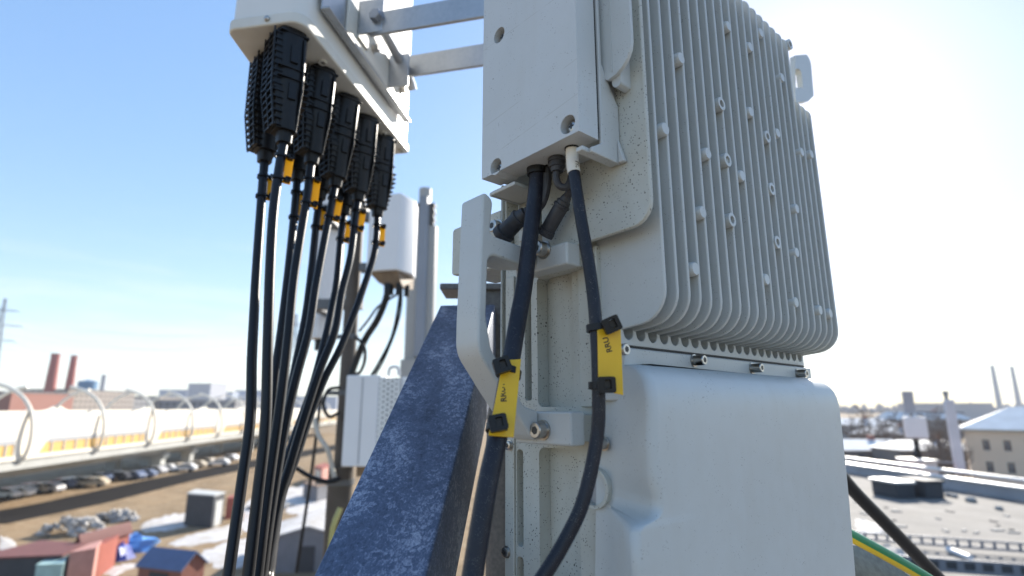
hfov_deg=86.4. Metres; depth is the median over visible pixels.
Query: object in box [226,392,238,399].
distant building
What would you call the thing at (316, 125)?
cable connector
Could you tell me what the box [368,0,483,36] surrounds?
mounting arm
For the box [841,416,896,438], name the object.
house
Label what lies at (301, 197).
cable tag
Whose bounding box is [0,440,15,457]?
window
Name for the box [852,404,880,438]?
bare tree
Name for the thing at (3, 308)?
power pylon
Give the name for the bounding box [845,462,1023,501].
parapet
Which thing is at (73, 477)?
parked car
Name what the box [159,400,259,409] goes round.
distant building
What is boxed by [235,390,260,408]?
distant building
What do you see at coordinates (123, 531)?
garage
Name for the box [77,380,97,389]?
water tank
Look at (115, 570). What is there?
snow patch
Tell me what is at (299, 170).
cable connector
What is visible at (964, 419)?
house
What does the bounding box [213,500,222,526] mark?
door
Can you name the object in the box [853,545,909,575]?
steel plinth
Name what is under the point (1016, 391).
chimney
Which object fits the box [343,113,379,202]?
cable connector
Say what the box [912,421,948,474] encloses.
bare tree
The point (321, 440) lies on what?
thin cable
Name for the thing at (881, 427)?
bare tree
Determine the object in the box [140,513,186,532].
snow patch
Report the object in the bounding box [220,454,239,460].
parked car
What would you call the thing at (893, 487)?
vent box
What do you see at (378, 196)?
cable connector
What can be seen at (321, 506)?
snow patch
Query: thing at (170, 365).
power line
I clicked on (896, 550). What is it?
snow patch
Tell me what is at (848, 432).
bare tree
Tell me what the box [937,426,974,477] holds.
bare tree
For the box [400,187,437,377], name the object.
panel antenna
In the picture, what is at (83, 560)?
garage
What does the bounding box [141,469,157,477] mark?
parked car
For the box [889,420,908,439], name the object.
bare tree
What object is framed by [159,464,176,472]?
parked car
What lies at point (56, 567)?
garage
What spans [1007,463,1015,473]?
window
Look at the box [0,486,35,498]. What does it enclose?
parked car
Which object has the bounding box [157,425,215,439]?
window
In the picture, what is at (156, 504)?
ground
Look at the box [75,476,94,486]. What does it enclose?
parked car
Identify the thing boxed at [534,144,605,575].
signal cable
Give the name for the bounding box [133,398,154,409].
distant building
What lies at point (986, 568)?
perforated rail
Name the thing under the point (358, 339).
thin cable
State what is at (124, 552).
tarpaulin
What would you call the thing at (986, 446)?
window
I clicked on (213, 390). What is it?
distant building
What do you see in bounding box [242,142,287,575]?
jumper cable
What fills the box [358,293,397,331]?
thin cable
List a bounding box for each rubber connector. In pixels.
[493,166,551,242]
[539,189,570,239]
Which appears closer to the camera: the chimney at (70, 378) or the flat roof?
the flat roof
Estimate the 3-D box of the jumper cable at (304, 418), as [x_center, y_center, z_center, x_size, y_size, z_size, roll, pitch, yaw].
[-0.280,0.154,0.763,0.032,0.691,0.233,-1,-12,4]
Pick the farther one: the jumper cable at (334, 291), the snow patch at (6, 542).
the snow patch at (6, 542)
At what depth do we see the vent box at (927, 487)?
13.50 m
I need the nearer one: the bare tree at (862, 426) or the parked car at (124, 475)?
the parked car at (124, 475)
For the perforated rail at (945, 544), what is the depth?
8.52 m
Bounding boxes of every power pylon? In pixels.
[0,298,22,354]
[273,314,309,407]
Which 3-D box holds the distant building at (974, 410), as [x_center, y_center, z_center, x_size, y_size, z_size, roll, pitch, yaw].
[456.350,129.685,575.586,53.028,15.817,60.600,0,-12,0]
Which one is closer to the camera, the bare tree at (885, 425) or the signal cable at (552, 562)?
the signal cable at (552, 562)
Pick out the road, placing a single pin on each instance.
(60, 505)
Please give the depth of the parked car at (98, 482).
83.15 m
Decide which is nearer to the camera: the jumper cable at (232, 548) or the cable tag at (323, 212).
the jumper cable at (232, 548)
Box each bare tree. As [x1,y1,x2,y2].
[842,416,864,438]
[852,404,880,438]
[852,417,872,438]
[861,415,874,436]
[871,415,889,438]
[876,419,892,438]
[878,422,910,442]
[879,421,898,439]
[885,412,902,439]
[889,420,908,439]
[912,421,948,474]
[919,414,939,434]
[920,418,951,474]
[924,428,952,474]
[925,422,975,467]
[927,406,945,439]
[933,424,973,490]
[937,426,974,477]
[943,419,966,476]
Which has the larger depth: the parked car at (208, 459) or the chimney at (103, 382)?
the chimney at (103, 382)
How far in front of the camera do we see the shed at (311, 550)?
40.91 m
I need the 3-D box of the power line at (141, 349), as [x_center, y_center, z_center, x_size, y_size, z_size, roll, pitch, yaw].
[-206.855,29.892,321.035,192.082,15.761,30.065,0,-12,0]
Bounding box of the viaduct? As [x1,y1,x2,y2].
[0,383,336,478]
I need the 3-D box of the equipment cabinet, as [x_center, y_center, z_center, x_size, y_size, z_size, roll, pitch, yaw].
[-0.580,0.609,2.527,0.290,0.491,0.303,-1,-12,6]
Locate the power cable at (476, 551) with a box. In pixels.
[461,164,547,575]
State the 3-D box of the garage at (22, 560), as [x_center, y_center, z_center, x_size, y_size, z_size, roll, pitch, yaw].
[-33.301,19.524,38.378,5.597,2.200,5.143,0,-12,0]
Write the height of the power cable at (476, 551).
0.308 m
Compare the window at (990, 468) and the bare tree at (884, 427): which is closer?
the window at (990, 468)
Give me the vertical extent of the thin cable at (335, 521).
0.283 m
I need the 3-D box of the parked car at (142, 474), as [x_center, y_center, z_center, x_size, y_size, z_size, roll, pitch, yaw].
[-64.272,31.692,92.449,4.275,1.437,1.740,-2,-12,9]
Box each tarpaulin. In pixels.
[115,541,135,562]
[128,532,160,552]
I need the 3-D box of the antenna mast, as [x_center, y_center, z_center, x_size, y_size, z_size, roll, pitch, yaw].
[14.162,4.986,19.162,0.660,2.678,0.520,-6,-14,27]
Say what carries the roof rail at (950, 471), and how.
on the flat roof
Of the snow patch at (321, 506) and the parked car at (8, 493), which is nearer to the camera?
the snow patch at (321, 506)
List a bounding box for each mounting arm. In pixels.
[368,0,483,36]
[409,44,482,77]
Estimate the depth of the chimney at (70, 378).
340.40 m
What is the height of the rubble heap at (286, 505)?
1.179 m
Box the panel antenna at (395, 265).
[359,193,417,296]
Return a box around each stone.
[964,496,976,501]
[994,506,1003,509]
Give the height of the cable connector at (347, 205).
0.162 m
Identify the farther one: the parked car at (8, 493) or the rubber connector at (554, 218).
the parked car at (8, 493)
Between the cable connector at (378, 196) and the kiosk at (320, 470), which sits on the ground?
the kiosk at (320, 470)
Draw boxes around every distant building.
[0,391,73,410]
[19,389,134,409]
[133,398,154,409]
[135,396,189,409]
[159,390,187,396]
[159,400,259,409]
[187,383,226,399]
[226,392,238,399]
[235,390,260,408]
[294,396,337,409]
[899,403,993,418]
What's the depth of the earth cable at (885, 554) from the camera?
0.57 m
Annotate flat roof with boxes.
[848,473,1023,575]
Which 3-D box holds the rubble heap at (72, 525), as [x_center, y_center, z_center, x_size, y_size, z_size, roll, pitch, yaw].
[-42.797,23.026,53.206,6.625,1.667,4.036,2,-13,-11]
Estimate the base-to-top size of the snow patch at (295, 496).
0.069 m
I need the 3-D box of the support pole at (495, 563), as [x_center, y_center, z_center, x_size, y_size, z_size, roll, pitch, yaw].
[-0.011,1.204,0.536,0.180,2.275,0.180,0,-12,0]
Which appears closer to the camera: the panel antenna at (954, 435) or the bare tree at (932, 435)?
the panel antenna at (954, 435)
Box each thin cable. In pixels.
[296,466,340,483]
[313,418,336,477]
[322,386,339,418]
[328,507,341,545]
[348,283,390,374]
[353,335,366,374]
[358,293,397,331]
[370,285,400,374]
[374,285,402,374]
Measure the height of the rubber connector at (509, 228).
0.053 m
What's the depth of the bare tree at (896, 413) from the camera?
145.63 m
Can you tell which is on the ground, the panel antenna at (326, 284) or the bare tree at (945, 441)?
the bare tree at (945, 441)
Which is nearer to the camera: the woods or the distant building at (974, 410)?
the distant building at (974, 410)
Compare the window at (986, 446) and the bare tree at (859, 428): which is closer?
the window at (986, 446)
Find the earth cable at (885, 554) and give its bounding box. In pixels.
[852,530,932,575]
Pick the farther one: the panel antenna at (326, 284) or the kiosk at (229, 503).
the kiosk at (229, 503)
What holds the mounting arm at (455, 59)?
attached to the support pole
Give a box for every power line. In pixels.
[2,348,259,364]
[17,344,308,365]
[23,329,311,351]
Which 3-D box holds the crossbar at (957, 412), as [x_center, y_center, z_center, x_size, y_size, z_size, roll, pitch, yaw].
[15.204,4.415,19.419,1.713,0.109,0.070,0,-12,0]
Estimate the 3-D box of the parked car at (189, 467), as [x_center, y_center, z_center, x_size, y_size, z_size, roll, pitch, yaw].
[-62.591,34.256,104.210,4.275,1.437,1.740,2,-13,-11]
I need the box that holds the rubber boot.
[548,154,569,190]
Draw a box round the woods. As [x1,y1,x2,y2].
[839,402,1023,413]
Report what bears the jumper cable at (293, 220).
hanging from the cable connector at (299, 170)
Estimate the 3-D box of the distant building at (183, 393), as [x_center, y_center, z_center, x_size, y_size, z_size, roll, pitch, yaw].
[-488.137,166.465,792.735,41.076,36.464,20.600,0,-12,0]
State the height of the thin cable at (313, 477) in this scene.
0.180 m
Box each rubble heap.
[33,515,106,537]
[96,508,140,522]
[245,502,294,508]
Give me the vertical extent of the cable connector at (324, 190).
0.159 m
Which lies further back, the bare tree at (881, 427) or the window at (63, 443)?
the bare tree at (881, 427)
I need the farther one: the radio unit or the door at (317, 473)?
the door at (317, 473)
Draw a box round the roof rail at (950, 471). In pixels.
[845,457,1023,489]
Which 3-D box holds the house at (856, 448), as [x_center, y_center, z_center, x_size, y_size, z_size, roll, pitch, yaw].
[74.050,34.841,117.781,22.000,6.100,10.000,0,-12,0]
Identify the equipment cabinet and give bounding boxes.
[341,365,406,476]
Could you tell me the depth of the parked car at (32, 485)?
76.82 m
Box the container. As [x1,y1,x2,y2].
[184,489,225,528]
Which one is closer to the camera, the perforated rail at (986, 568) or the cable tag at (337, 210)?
the cable tag at (337, 210)
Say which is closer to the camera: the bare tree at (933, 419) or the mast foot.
the mast foot
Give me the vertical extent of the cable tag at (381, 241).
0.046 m
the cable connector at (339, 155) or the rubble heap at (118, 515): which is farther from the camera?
the rubble heap at (118, 515)
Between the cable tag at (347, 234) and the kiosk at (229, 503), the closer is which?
the cable tag at (347, 234)
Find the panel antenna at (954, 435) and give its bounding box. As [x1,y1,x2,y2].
[942,391,965,474]
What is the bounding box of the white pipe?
[945,546,973,559]
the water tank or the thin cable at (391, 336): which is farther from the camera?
the water tank
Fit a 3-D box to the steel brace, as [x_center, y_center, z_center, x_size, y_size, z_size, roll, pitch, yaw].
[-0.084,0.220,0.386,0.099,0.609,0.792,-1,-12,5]
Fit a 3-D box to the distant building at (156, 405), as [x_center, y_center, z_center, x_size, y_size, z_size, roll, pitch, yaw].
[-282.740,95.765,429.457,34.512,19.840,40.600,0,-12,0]
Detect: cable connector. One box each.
[244,50,277,164]
[261,25,309,146]
[284,137,306,182]
[293,63,338,166]
[304,161,329,200]
[319,92,361,188]
[329,182,353,215]
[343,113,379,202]
[363,133,396,217]
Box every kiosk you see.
[225,495,233,519]
[314,463,328,478]
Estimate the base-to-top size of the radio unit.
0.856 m
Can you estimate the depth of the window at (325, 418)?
222.08 m
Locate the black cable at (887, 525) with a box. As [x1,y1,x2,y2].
[846,472,944,575]
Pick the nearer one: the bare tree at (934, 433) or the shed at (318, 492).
the shed at (318, 492)
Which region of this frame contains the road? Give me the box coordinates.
[0,445,334,523]
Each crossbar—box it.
[916,411,963,413]
[937,461,966,464]
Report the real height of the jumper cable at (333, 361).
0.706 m
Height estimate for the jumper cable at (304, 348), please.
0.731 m
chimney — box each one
[43,353,60,392]
[64,355,77,388]
[99,375,106,390]
[990,365,1002,410]
[1010,366,1022,406]
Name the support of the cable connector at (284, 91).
attached to the panel antenna at (374, 78)
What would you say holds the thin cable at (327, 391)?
hanging from the equipment pole at (339, 493)
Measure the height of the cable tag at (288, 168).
0.042 m
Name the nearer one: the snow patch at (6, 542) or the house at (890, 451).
the snow patch at (6, 542)
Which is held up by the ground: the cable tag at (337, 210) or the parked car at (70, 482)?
the parked car at (70, 482)
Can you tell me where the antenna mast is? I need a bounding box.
[901,391,928,457]
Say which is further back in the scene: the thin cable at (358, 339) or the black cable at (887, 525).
the thin cable at (358, 339)
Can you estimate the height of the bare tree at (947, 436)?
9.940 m
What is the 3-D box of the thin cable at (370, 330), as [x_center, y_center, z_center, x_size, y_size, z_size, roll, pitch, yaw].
[-0.672,0.201,2.591,0.233,0.432,0.044,-7,-14,30]
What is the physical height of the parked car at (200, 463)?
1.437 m
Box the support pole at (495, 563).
[485,407,504,575]
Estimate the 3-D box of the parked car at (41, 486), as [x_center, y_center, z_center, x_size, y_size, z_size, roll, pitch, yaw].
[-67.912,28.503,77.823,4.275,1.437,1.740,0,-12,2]
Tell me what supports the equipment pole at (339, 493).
on the flat roof
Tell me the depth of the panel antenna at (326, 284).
3.02 m
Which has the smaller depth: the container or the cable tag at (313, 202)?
the cable tag at (313, 202)
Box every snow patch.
[0,536,15,549]
[104,563,136,575]
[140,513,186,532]
[168,521,245,546]
[201,539,245,567]
[243,499,250,530]
[285,484,325,513]
[297,504,325,515]
[855,519,883,534]
[881,543,905,555]
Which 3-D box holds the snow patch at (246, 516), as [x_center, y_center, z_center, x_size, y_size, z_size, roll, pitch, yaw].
[-29.189,26.179,63.921,4.251,0.070,32.613,6,-14,-25]
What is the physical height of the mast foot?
0.457 m
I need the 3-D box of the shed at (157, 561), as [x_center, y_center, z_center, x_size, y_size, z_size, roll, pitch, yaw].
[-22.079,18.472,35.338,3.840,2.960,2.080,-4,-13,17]
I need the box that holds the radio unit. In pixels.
[452,0,854,575]
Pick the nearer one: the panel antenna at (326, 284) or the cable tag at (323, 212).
the cable tag at (323, 212)
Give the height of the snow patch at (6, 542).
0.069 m
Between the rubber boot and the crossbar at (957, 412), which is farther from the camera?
the crossbar at (957, 412)
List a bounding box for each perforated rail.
[856,531,1023,552]
[899,555,1023,575]
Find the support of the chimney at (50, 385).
on the ground
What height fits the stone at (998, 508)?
0.077 m
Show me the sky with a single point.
(129, 181)
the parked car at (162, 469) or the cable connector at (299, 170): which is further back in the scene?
the parked car at (162, 469)
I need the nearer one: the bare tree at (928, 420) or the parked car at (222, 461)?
the parked car at (222, 461)
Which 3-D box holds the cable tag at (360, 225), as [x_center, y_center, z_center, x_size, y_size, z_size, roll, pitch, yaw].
[-0.261,-0.116,0.925,0.025,0.042,0.027,0,-12,0]
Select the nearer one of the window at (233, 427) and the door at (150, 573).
the door at (150, 573)
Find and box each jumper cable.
[222,160,268,575]
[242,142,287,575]
[255,162,314,575]
[264,186,338,575]
[268,200,360,575]
[271,179,300,427]
[272,215,379,575]
[282,214,346,472]
[286,198,322,397]
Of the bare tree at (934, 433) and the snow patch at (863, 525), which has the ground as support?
the bare tree at (934, 433)
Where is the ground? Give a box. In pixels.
[0,408,1022,575]
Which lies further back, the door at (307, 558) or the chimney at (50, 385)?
the chimney at (50, 385)
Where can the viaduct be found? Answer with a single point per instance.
(58, 436)
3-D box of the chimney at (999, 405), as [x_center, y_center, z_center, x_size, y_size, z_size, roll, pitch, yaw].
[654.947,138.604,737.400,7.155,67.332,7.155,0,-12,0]
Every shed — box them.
[135,546,208,575]
[275,508,325,572]
[303,480,326,501]
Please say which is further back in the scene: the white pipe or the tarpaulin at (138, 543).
the tarpaulin at (138, 543)
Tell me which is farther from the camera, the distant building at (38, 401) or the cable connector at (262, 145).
the distant building at (38, 401)
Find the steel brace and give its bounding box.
[315,283,500,575]
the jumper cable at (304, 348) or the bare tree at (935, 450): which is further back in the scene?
the bare tree at (935, 450)
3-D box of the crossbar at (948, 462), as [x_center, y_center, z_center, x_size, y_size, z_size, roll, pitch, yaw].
[15.122,6.096,19.053,1.500,0.135,0.060,0,-12,0]
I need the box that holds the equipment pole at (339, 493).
[315,199,365,558]
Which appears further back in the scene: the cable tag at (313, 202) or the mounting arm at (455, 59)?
the mounting arm at (455, 59)
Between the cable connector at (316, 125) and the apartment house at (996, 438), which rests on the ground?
the apartment house at (996, 438)
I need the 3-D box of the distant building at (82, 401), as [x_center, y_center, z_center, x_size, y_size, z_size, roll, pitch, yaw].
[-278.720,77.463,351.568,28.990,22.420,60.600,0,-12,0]
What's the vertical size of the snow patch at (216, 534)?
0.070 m
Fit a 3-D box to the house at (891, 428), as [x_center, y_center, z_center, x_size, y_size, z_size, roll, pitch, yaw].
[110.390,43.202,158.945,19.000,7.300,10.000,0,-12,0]
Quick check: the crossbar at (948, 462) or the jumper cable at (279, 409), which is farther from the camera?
the crossbar at (948, 462)
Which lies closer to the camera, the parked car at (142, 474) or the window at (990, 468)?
the window at (990, 468)
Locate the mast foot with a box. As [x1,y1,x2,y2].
[895,457,938,473]
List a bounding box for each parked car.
[0,486,22,499]
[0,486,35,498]
[18,482,40,491]
[33,482,47,493]
[43,481,65,493]
[51,478,77,488]
[62,476,79,487]
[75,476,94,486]
[75,476,110,487]
[91,472,114,480]
[105,470,121,479]
[113,471,134,480]
[119,470,147,479]
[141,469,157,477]
[147,466,168,473]
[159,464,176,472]
[173,463,197,471]
[190,460,207,467]
[201,458,215,461]
[207,458,230,465]
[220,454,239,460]
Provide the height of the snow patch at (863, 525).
0.070 m
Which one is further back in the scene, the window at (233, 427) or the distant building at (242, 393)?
the distant building at (242, 393)
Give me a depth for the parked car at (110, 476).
89.00 m
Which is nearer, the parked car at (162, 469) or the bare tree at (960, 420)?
the bare tree at (960, 420)
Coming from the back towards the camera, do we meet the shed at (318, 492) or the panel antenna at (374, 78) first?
the shed at (318, 492)
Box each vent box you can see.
[868,477,915,498]
[897,476,944,497]
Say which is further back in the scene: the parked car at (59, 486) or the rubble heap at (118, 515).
the parked car at (59, 486)
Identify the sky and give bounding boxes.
[0,0,1023,407]
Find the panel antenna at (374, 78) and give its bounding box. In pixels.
[229,0,416,153]
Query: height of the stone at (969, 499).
0.113 m
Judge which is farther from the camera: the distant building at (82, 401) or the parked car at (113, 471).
the distant building at (82, 401)
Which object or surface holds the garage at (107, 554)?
on the ground
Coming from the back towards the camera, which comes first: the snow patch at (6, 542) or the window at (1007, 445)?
the window at (1007, 445)
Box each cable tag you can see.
[255,173,272,200]
[271,152,293,184]
[288,189,303,220]
[300,175,320,208]
[311,205,326,230]
[324,195,343,222]
[336,219,350,243]
[349,207,366,231]
[371,223,385,246]
[485,355,521,436]
[586,314,622,394]
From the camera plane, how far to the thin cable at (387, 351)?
2.51 m
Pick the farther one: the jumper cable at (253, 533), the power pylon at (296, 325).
the power pylon at (296, 325)
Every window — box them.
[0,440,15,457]
[38,430,145,453]
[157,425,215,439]
[223,421,259,432]
[315,416,327,421]
[982,440,990,449]
[986,462,993,471]
[1003,440,1011,450]
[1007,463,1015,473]
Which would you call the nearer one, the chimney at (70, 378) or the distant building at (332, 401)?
the chimney at (70, 378)
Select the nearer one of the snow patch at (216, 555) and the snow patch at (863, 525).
the snow patch at (863, 525)
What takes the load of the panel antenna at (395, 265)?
attached to the equipment pole at (339, 493)
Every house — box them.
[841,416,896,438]
[843,435,893,464]
[850,424,927,439]
[867,435,969,471]
[875,410,970,436]
[959,407,1023,485]
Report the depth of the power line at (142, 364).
305.72 m
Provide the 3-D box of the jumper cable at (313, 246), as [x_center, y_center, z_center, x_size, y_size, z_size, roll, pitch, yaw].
[-0.295,0.182,0.709,0.018,0.758,0.286,3,-13,-12]
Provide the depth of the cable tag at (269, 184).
0.76 m
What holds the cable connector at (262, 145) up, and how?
attached to the panel antenna at (374, 78)
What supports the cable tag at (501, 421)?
attached to the power cable at (476, 551)
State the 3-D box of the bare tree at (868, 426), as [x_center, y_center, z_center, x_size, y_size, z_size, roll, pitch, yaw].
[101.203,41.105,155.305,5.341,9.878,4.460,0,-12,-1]
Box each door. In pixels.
[149,572,167,575]
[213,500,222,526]
[298,546,314,571]
[315,470,319,476]
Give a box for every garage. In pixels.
[0,540,85,575]
[35,557,66,575]
[67,540,101,575]
[74,522,132,545]
[96,535,118,575]
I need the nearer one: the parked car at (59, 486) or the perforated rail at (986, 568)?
the perforated rail at (986, 568)
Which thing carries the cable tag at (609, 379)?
attached to the signal cable at (552, 562)
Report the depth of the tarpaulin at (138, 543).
46.46 m
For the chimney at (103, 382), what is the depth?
511.59 m

